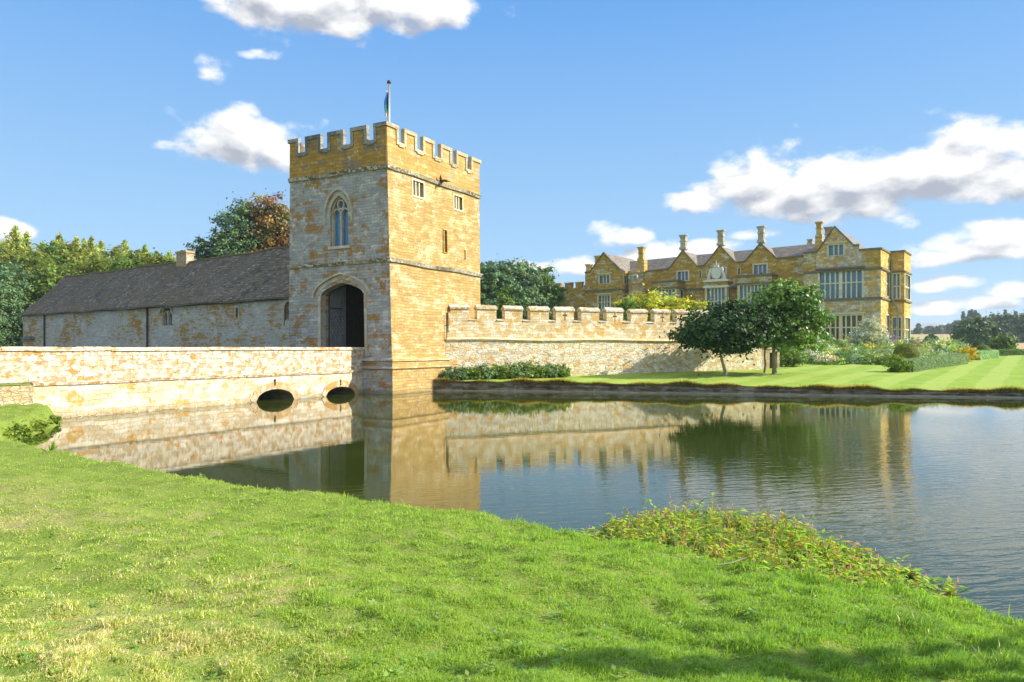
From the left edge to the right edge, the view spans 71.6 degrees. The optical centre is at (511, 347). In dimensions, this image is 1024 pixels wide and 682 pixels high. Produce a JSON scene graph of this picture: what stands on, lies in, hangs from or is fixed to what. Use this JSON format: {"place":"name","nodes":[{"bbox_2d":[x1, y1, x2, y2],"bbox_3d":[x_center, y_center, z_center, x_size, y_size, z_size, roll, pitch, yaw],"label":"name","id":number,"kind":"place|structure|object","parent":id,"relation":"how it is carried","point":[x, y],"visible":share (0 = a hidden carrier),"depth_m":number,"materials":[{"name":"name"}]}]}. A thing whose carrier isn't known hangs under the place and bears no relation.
{"place":"outdoors","nodes":[
{"label":"outdoors","id":0,"kind":"place"},
{"bbox_2d":[0,383,1023,681],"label":"bank","id":1,"kind":"structure","parent":0,"point":[170,489],"depth_m":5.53,"materials":[{"name":"green plant"}]},
{"bbox_2d":[4,418,40,439],"bbox_3d":[-12.688,2.080,17.998,1.031,0.597,1.065,0,0,23],"label":"bank plant","id":2,"kind":"object","parent":1,"relation":"on","point":[18,431],"visible":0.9,"depth_m":17.86,"materials":[{"name":"green plant"}]},
{"bbox_2d":[28,414,58,432],"bbox_3d":[-13.102,2.107,19.477,1.138,0.540,1.514,0,0,-29],"label":"bank plant","id":3,"kind":"object","parent":1,"relation":"on","point":[41,425],"visible":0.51,"depth_m":19.26,"materials":[{"name":"green plant"}]},
{"bbox_2d":[47,411,62,424],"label":"bank plant","id":4,"kind":"object","parent":1,"relation":"on","point":[56,418],"visible":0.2,"depth_m":21.03,"materials":[{"name":"green plant"}]},
{"bbox_2d":[0,347,364,417],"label":"stone bridge","id":5,"kind":"structure","parent":1,"relation":"on","point":[66,382],"depth_m":26.38,"materials":[{"name":"stone"}]},
{"bbox_2d":[0,457,1017,681],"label":"turf weeds","id":6,"kind":"object","parent":1,"relation":"on","point":[485,665],"visible":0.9,"depth_m":4.34,"materials":[{"name":"green plant"}]},
{"bbox_2d":[0,0,1023,329],"label":"sky","id":7,"kind":"structure","parent":0,"point":[594,127],"materials":[{"name":"blue"}]},
{"bbox_2d":[9,383,1023,621],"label":"water","id":8,"kind":"structure","parent":0,"point":[932,487],"depth_m":14.95,"materials":[{"name":"liquid"}]},
{"bbox_2d":[576,492,971,601],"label":"water plants","id":9,"kind":"object","parent":8,"relation":"in","point":[782,541],"visible":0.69,"depth_m":7.69,"materials":[{"name":"green plant"}]},
{"bbox_2d":[433,381,1023,396],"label":"bank","id":10,"kind":"structure","parent":0,"point":[453,385],"depth_m":35.53,"materials":[{"name":"stone"}]},
{"bbox_2d":[435,390,1023,397],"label":"kerb","id":11,"kind":"structure","parent":10,"relation":"on","point":[752,393],"depth_m":34.52,"materials":[{"name":"grey stone"}]},
{"bbox_2d":[460,334,1023,391],"bbox_3d":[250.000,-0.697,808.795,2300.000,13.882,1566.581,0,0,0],"label":"lawn","id":12,"kind":"structure","parent":0,"point":[1003,371],"depth_m":41.01,"materials":[{"name":"green plant"}]},
{"bbox_2d":[0,256,22,346],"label":"dark tree","id":13,"kind":"object","parent":12,"relation":"on","point":[4,303],"visible":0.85,"depth_m":70.31,"materials":[{"name":"green plant"}]},
{"bbox_2d":[0,226,34,271],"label":"larch tree","id":14,"kind":"object","parent":12,"relation":"on","point":[14,232],"visible":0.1,"depth_m":83.76,"materials":[{"name":"green plant"}]},
{"bbox_2d":[0,252,36,346],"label":"dark tree","id":15,"kind":"object","parent":12,"relation":"on","point":[14,326],"visible":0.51,"depth_m":72.12,"materials":[{"name":"green plant"}]},
{"bbox_2d":[0,233,48,293],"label":"broadleaf tree","id":16,"kind":"object","parent":12,"relation":"on","point":[13,256],"visible":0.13,"depth_m":79.53,"materials":[{"name":"green plant"}]},
{"bbox_2d":[21,231,34,266],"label":"larch tree","id":17,"kind":"object","parent":12,"relation":"on","point":[26,234],"visible":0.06,"depth_m":89.80,"materials":[{"name":"green plant"}]},
{"bbox_2d":[7,247,63,333],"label":"broadleaf tree","id":18,"kind":"object","parent":12,"relation":"on","point":[33,260],"visible":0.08,"depth_m":77.25,"materials":[{"name":"green plant"}]},
{"bbox_2d":[14,259,81,332],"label":"broadleaf tree","id":19,"kind":"object","parent":12,"relation":"on","point":[45,288],"visible":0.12,"depth_m":74.68,"materials":[{"name":"green plant"}]},
{"bbox_2d":[26,240,77,265],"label":"broadleaf tree","id":20,"kind":"object","parent":12,"relation":"on","point":[50,251],"visible":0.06,"depth_m":89.34,"materials":[{"name":"green plant"}]},
{"bbox_2d":[53,232,79,273],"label":"larch tree","id":21,"kind":"object","parent":12,"relation":"on","point":[58,237],"visible":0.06,"depth_m":97.83,"materials":[{"name":"green plant"}]},
{"bbox_2d":[49,238,93,269],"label":"broadleaf tree","id":22,"kind":"object","parent":12,"relation":"on","point":[64,253],"visible":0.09,"depth_m":91.44,"materials":[{"name":"green plant"}]},
{"bbox_2d":[68,235,85,272],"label":"larch tree","id":23,"kind":"object","parent":12,"relation":"on","point":[77,240],"visible":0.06,"depth_m":103.83,"materials":[{"name":"green plant"}]},
{"bbox_2d":[48,247,110,279],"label":"broadleaf tree","id":24,"kind":"object","parent":12,"relation":"on","point":[75,266],"visible":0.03,"depth_m":81.22,"materials":[{"name":"green plant"}]},
{"bbox_2d":[71,238,87,273],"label":"larch tree","id":25,"kind":"object","parent":12,"relation":"on","point":[84,246],"visible":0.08,"depth_m":107.82,"materials":[{"name":"green plant"}]},
{"bbox_2d":[72,236,98,272],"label":"larch tree","id":26,"kind":"object","parent":12,"relation":"on","point":[91,245],"visible":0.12,"depth_m":99.94,"materials":[{"name":"green plant"}]},
{"bbox_2d":[73,252,116,274],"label":"broadleaf tree","id":27,"kind":"object","parent":12,"relation":"on","point":[96,265],"visible":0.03,"depth_m":79.25,"materials":[{"name":"green plant"}]},
{"bbox_2d":[96,240,110,257],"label":"larch tree","id":28,"kind":"object","parent":12,"relation":"on","point":[101,245],"visible":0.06,"depth_m":109.86,"materials":[{"name":"green plant"}]},
{"bbox_2d":[86,245,126,262],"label":"broadleaf tree","id":29,"kind":"object","parent":12,"relation":"on","point":[117,251],"visible":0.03,"depth_m":95.81,"materials":[{"name":"green plant"}]},
{"bbox_2d":[80,250,141,270],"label":"broadleaf tree","id":30,"kind":"object","parent":12,"relation":"on","point":[121,255],"visible":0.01,"depth_m":83.24,"materials":[{"name":"green plant"}]},
{"bbox_2d":[106,256,140,270],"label":"broadleaf tree","id":31,"kind":"object","parent":12,"relation":"on","point":[120,264],"visible":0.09,"depth_m":73.02,"materials":[{"name":"green plant"}]},
{"bbox_2d":[119,240,130,256],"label":"larch tree","id":32,"kind":"object","parent":12,"relation":"on","point":[125,247],"visible":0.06,"depth_m":105.81,"materials":[{"name":"green plant"}]},
{"bbox_2d":[106,247,160,266],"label":"broadleaf tree","id":33,"kind":"object","parent":12,"relation":"on","point":[133,257],"visible":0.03,"depth_m":77.48,"materials":[{"name":"green plant"}]},
{"bbox_2d":[141,244,149,256],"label":"larch tree","id":34,"kind":"object","parent":12,"relation":"on","point":[144,247],"visible":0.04,"depth_m":111.81,"materials":[{"name":"green plant"}]},
{"bbox_2d":[19,245,288,346],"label":"stable range","id":35,"kind":"structure","parent":12,"relation":"on","point":[185,299],"depth_m":51.26,"materials":[{"name":"stone"}]},
{"bbox_2d":[159,307,173,325],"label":"window","id":36,"kind":"structure","parent":35,"relation":"in","point":[167,315],"depth_m":50.27,"materials":[{"name":"stone"}]},
{"bbox_2d":[234,305,238,320],"bbox_3d":[-17.470,-2.205,45.144,0.502,1.011,0.120,0,0,36],"label":"window","id":37,"kind":"structure","parent":35,"relation":"in","point":[235,306],"depth_m":45.17,"materials":[{"name":"stone"}]},
{"bbox_2d":[136,251,175,265],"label":"broadleaf tree","id":38,"kind":"object","parent":12,"relation":"on","point":[159,258],"visible":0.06,"depth_m":75.26,"materials":[{"name":"green plant"}]},
{"bbox_2d":[183,236,216,259],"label":"green tree","id":39,"kind":"object","parent":12,"relation":"on","point":[199,241],"visible":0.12,"depth_m":71.43,"materials":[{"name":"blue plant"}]},
{"bbox_2d":[204,197,268,257],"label":"green tree","id":40,"kind":"object","parent":12,"relation":"on","point":[226,244],"visible":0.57,"depth_m":71.21,"materials":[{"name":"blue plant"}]},
{"bbox_2d":[226,188,289,252],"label":"copper beech","id":41,"kind":"object","parent":12,"relation":"on","point":[277,227],"visible":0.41,"depth_m":72.62,"materials":[{"name":"brown plant"}]},
{"bbox_2d":[287,121,481,394],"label":"gatehouse tower","id":42,"kind":"structure","parent":12,"relation":"on","point":[383,266],"depth_m":36.86,"materials":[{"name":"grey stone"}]},
{"bbox_2d":[329,287,345,346],"bbox_3d":[-9.281,-1.080,37.772,0.957,4.360,0.140,0,0,-41],"label":"door leaf","id":43,"kind":"structure","parent":42,"relation":"in","point":[337,297],"depth_m":37.78,"materials":[{"name":"brown wood"}]},
{"bbox_2d":[328,197,349,249],"bbox_3d":[-8.777,-6.420,36.470,1.444,2.732,0.399,0,0,29],"label":"window","id":44,"kind":"structure","parent":42,"relation":"in","point":[340,210],"depth_m":36.57,"materials":[{"name":"glass"}]},
{"bbox_2d":[384,80,390,121],"bbox_3d":[-6.635,-11.990,37.923,0.337,4.580,0.336,0,0,-25],"label":"flagpole","id":45,"kind":"object","parent":42,"relation":"on","point":[387,105],"visible":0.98,"depth_m":37.86,"materials":[{"name":"white metal"}]},
{"bbox_2d":[412,178,424,199],"bbox_3d":[-4.958,-8.257,37.028,0.274,0.978,1.090,0,0,30],"label":"window","id":46,"kind":"structure","parent":42,"relation":"in","point":[416,186],"depth_m":37.10,"materials":[{"name":"stone"}]},
{"bbox_2d":[442,228,447,253],"bbox_3d":[-3.759,-5.835,39.006,0.276,1.352,0.505,0,0,30],"label":"window","id":47,"kind":"structure","parent":42,"relation":"in","point":[444,242],"depth_m":38.99,"materials":[{"name":"stone"}]},
{"bbox_2d":[453,193,463,212],"bbox_3d":[-3.121,-8.180,40.205,0.264,0.938,1.007,0,0,30],"label":"window","id":48,"kind":"structure","parent":42,"relation":"in","point":[456,206],"depth_m":40.10,"materials":[{"name":"stone"}]},
{"bbox_2d":[438,364,471,379],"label":"shrub","id":49,"kind":"object","parent":12,"relation":"on","point":[459,374],"visible":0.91,"depth_m":37.80,"materials":[{"name":"green plant"}]},
{"bbox_2d":[454,364,483,379],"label":"shrub","id":50,"kind":"object","parent":12,"relation":"on","point":[473,372],"visible":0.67,"depth_m":38.13,"materials":[{"name":"green plant"}]},
{"bbox_2d":[470,363,500,379],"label":"shrub","id":51,"kind":"object","parent":12,"relation":"on","point":[487,374],"visible":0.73,"depth_m":38.46,"materials":[{"name":"green plant"}]},
{"bbox_2d":[489,363,514,378],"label":"shrub","id":52,"kind":"object","parent":12,"relation":"on","point":[505,374],"visible":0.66,"depth_m":38.85,"materials":[{"name":"green plant"}]},
{"bbox_2d":[490,288,522,318],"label":"young tree","id":53,"kind":"object","parent":12,"relation":"on","point":[503,299],"visible":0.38,"depth_m":71.59,"materials":[{"name":"green plant"}]},
{"bbox_2d":[480,259,533,313],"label":"broadleaf tree","id":54,"kind":"object","parent":12,"relation":"on","point":[492,280],"visible":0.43,"depth_m":93.72,"materials":[{"name":"green plant"}]},
{"bbox_2d":[505,358,532,378],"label":"shrub","id":55,"kind":"object","parent":12,"relation":"on","point":[519,373],"visible":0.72,"depth_m":39.19,"materials":[{"name":"green plant"}]},
{"bbox_2d":[496,254,559,318],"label":"broadleaf tree","id":56,"kind":"object","parent":12,"relation":"on","point":[524,272],"visible":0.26,"depth_m":98.05,"materials":[{"name":"green plant"}]},
{"bbox_2d":[517,356,548,378],"bbox_3d":[0.980,1.135,39.959,2.308,1.373,1.943,0,0,0],"label":"shrub","id":57,"kind":"object","parent":12,"relation":"on","point":[533,371],"visible":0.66,"depth_m":39.51,"materials":[{"name":"green plant"}]},
{"bbox_2d":[528,264,568,319],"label":"broadleaf tree","id":58,"kind":"object","parent":12,"relation":"on","point":[557,293],"visible":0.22,"depth_m":100.95,"materials":[{"name":"green plant"}]},
{"bbox_2d":[534,358,563,377],"bbox_3d":[1.995,1.211,40.106,2.037,1.214,1.694,0,0,22],"label":"shrub","id":59,"kind":"object","parent":12,"relation":"on","point":[551,368],"visible":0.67,"depth_m":39.85,"materials":[{"name":"green plant"}]},
{"bbox_2d":[548,360,571,377],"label":"shrub","id":60,"kind":"object","parent":12,"relation":"on","point":[565,372],"visible":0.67,"depth_m":40.16,"materials":[{"name":"green plant"}]},
{"bbox_2d":[445,304,761,375],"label":"curtain wall","id":61,"kind":"structure","parent":12,"relation":"on","point":[588,342],"depth_m":41.94,"materials":[{"name":"stone"}]},
{"bbox_2d":[612,293,642,320],"bbox_3d":[9.833,-1.718,59.993,3.189,5.658,3.342,0,0,-38],"label":"dark shrub","id":62,"kind":"object","parent":12,"relation":"on","point":[625,306],"visible":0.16,"depth_m":59.47,"materials":[{"name":"green plant"}]},
{"bbox_2d":[598,283,676,320],"bbox_3d":[11.377,-2.380,62.271,6.361,6.830,5.901,0,0,36],"label":"lime tree","id":63,"kind":"object","parent":12,"relation":"on","point":[648,303],"visible":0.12,"depth_m":60.95,"materials":[{"name":"yellow plant"}]},
{"bbox_2d":[645,291,708,321],"bbox_3d":[14.211,-1.981,61.995,6.234,6.009,5.762,0,0,36],"label":"lime tree","id":64,"kind":"object","parent":12,"relation":"on","point":[671,303],"visible":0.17,"depth_m":61.09,"materials":[{"name":"yellow plant"}]},
{"bbox_2d":[659,294,787,375],"bbox_3d":[12.403,-0.601,41.199,7.346,4.825,5.369,0,0,0],"label":"lawn tree","id":65,"kind":"object","parent":12,"relation":"on","point":[731,328],"visible":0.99,"depth_m":40.16,"materials":[{"name":"green plant"}]},
{"bbox_2d":[434,377,1023,392],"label":"bank grass","id":66,"kind":"structure","parent":12,"relation":"on","point":[1018,389],"depth_m":34.70,"materials":[{"name":"green plant"}]},
{"bbox_2d":[557,221,911,346],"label":"manor house","id":67,"kind":"structure","parent":12,"relation":"on","point":[857,284],"depth_m":88.45,"materials":[{"name":"stone"}]},
{"bbox_2d":[596,293,611,308],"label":"window","id":68,"kind":"structure","parent":67,"relation":"in","point":[605,301],"depth_m":101.01,"materials":[{"name":"stone"}]},
{"bbox_2d":[597,272,611,283],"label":"window","id":69,"kind":"structure","parent":67,"relation":"in","point":[606,279],"depth_m":100.86,"materials":[{"name":"stone"}]},
{"bbox_2d":[653,288,676,299],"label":"window","id":70,"kind":"structure","parent":67,"relation":"in","point":[669,291],"depth_m":95.45,"materials":[{"name":"stone"}]},
{"bbox_2d":[676,270,688,280],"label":"window","id":71,"kind":"structure","parent":67,"relation":"in","point":[683,275],"depth_m":96.35,"materials":[{"name":"stone"}]},
{"bbox_2d":[705,287,726,308],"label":"window","id":72,"kind":"structure","parent":67,"relation":"in","point":[714,294],"depth_m":92.19,"materials":[{"name":"stone"}]},
{"bbox_2d":[738,283,770,303],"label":"window","id":73,"kind":"structure","parent":67,"relation":"in","point":[745,289],"depth_m":89.03,"materials":[{"name":"stone"}]},
{"bbox_2d":[752,263,767,273],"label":"window","id":74,"kind":"structure","parent":67,"relation":"in","point":[759,267],"depth_m":90.04,"materials":[{"name":"stone"}]},
{"bbox_2d":[825,241,846,256],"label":"window","id":75,"kind":"structure","parent":67,"relation":"in","point":[837,249],"depth_m":83.05,"materials":[{"name":"stone"}]},
{"bbox_2d":[818,270,863,298],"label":"window","id":76,"kind":"structure","parent":67,"relation":"in","point":[850,284],"depth_m":82.58,"materials":[{"name":"glass"}]},
{"bbox_2d":[818,312,865,340],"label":"window","id":77,"kind":"structure","parent":67,"relation":"in","point":[845,322],"depth_m":82.58,"materials":[{"name":"stone"}]},
{"bbox_2d":[886,271,889,296],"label":"window","id":78,"kind":"structure","parent":67,"relation":"in","point":[887,283],"depth_m":83.94,"materials":[{"name":"stone"}]},
{"bbox_2d":[886,314,889,334],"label":"window","id":79,"kind":"structure","parent":67,"relation":"in","point":[886,314],"depth_m":83.94,"materials":[{"name":"stone"}]},
{"bbox_2d":[892,273,900,298],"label":"window","id":80,"kind":"structure","parent":67,"relation":"in","point":[897,276],"depth_m":84.10,"materials":[{"name":"stone"}]},
{"bbox_2d":[892,316,901,339],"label":"window","id":81,"kind":"structure","parent":67,"relation":"in","point":[894,318],"depth_m":84.09,"materials":[{"name":"stone"}]},
{"bbox_2d":[905,273,910,300],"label":"window","id":82,"kind":"structure","parent":67,"relation":"in","point":[907,278],"depth_m":85.89,"materials":[{"name":"stone"}]},
{"bbox_2d":[905,316,910,340],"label":"window","id":83,"kind":"structure","parent":67,"relation":"in","point":[907,323],"depth_m":85.89,"materials":[{"name":"stone"}]},
{"bbox_2d":[740,294,775,372],"bbox_3d":[15.439,-0.794,43.967,4.255,4.991,4.151,0,0,0],"label":"lawn tree","id":84,"kind":"object","parent":12,"relation":"on","point":[765,367],"depth_m":43.55,"materials":[{"name":"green plant"}]},
{"bbox_2d":[762,347,779,368],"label":"stone pillar","id":85,"kind":"structure","parent":12,"relation":"on","point":[769,358],"depth_m":47.80,"materials":[{"name":"stone"}]},
{"bbox_2d":[738,270,839,373],"bbox_3d":[15.948,-1.454,42.405,6.887,6.395,5.116,0,0,0],"label":"lawn tree","id":86,"kind":"object","parent":12,"relation":"on","point":[803,314],"visible":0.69,"depth_m":41.32,"materials":[{"name":"green plant"}]},
{"bbox_2d":[780,346,809,366],"bbox_3d":[19.314,0.398,50.024,3.474,2.114,2.187,0,0,0],"label":"border shrub","id":87,"kind":"object","parent":12,"relation":"on","point":[792,361],"visible":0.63,"depth_m":49.73,"materials":[{"name":"green plant"}]},
{"bbox_2d":[844,315,896,346],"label":"silver shrub","id":88,"kind":"object","parent":12,"relation":"on","point":[869,328],"visible":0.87,"depth_m":65.65,"materials":[{"name":"green plant"}]},
{"bbox_2d":[781,334,971,364],"bbox_3d":[30.718,-0.046,60.892,23.109,3.620,20.042,0,0,0],"label":"flower border","id":89,"kind":"object","parent":12,"relation":"on","point":[840,352],"visible":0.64,"depth_m":58.71,"materials":[{"name":"plant"}]},
{"bbox_2d":[880,353,912,371],"bbox_3d":[24.383,0.990,45.102,1.917,1.292,1.891,0,0,-20],"label":"round bush","id":90,"kind":"object","parent":12,"relation":"on","point":[898,364],"visible":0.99,"depth_m":44.68,"materials":[{"name":"green plant"}]},
{"bbox_2d":[892,343,920,358],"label":"topiary dome","id":91,"kind":"structure","parent":12,"relation":"on","point":[907,350],"depth_m":51.37,"materials":[{"name":"green plant"}]},
{"bbox_2d":[925,334,938,342],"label":"distant tree","id":92,"kind":"object","parent":12,"relation":"on","point":[930,336],"visible":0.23,"depth_m":189.26,"materials":[{"name":"green plant"}]},
{"bbox_2d":[905,353,968,371],"bbox_3d":[29.778,1.017,49.738,1.108,1.279,13.771,0,0,45],"label":"box hedge","id":93,"kind":"object","parent":12,"relation":"on","point":[933,362],"visible":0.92,"depth_m":48.60,"materials":[{"name":"green plant"}]},
{"bbox_2d":[933,325,945,333],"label":"distant tree","id":94,"kind":"object","parent":12,"relation":"on","point":[938,329],"visible":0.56,"depth_m":522.89,"materials":[{"name":"green plant"}]},
{"bbox_2d":[944,323,953,333],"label":"distant tree","id":95,"kind":"object","parent":12,"relation":"on","point":[948,327],"visible":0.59,"depth_m":559.73,"materials":[{"name":"green plant"}]},
{"bbox_2d":[952,344,979,361],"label":"yellow bush","id":96,"kind":"object","parent":12,"relation":"on","point":[971,352],"visible":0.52,"depth_m":56.84,"materials":[{"name":"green plant"}]},
{"bbox_2d":[947,315,1003,348],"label":"distant tree","id":97,"kind":"object","parent":12,"relation":"on","point":[977,330],"visible":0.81,"depth_m":167.57,"materials":[{"name":"green plant"}]},
{"bbox_2d":[975,345,991,350],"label":"topiary dome","id":98,"kind":"structure","parent":12,"relation":"on","point":[983,347],"depth_m":61.56,"materials":[{"name":"green plant"}]},
{"bbox_2d":[971,350,999,359],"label":"box hedge","id":99,"kind":"object","parent":12,"relation":"on","point":[987,354],"visible":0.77,"depth_m":60.27,"materials":[{"name":"green plant"}]},
{"bbox_2d":[981,311,1010,327],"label":"distant tree","id":100,"kind":"object","parent":12,"relation":"on","point":[996,318],"visible":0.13,"depth_m":316.80,"materials":[{"name":"green plant"}]},
{"bbox_2d":[985,333,1018,349],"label":"bush","id":101,"kind":"object","parent":12,"relation":"on","point":[1002,342],"visible":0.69,"depth_m":119.18,"materials":[{"name":"green plant"}]},
{"bbox_2d":[991,348,1023,355],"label":"box hedge","id":102,"kind":"object","parent":12,"relation":"on","point":[1006,352],"visible":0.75,"depth_m":67.78,"materials":[{"name":"green plant"}]},
{"bbox_2d":[995,309,1023,334],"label":"distant tree","id":103,"kind":"object","parent":12,"relation":"on","point":[1007,327],"visible":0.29,"depth_m":298.59,"materials":[{"name":"green plant"}]},
{"bbox_2d":[1005,332,1019,342],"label":"distant tree","id":104,"kind":"object","parent":12,"relation":"on","point":[1014,335],"visible":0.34,"depth_m":248.75,"materials":[{"name":"green plant"}]},
{"bbox_2d":[1012,310,1023,342],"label":"distant tree","id":105,"kind":"object","parent":12,"relation":"on","point":[1019,326],"visible":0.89,"depth_m":280.32,"materials":[{"name":"green plant"}]},
{"bbox_2d":[913,323,922,333],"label":"conifer tree","id":106,"kind":"object","parent":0,"point":[918,328],"visible":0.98,"depth_m":558.90,"materials":[{"name":"green plant"}]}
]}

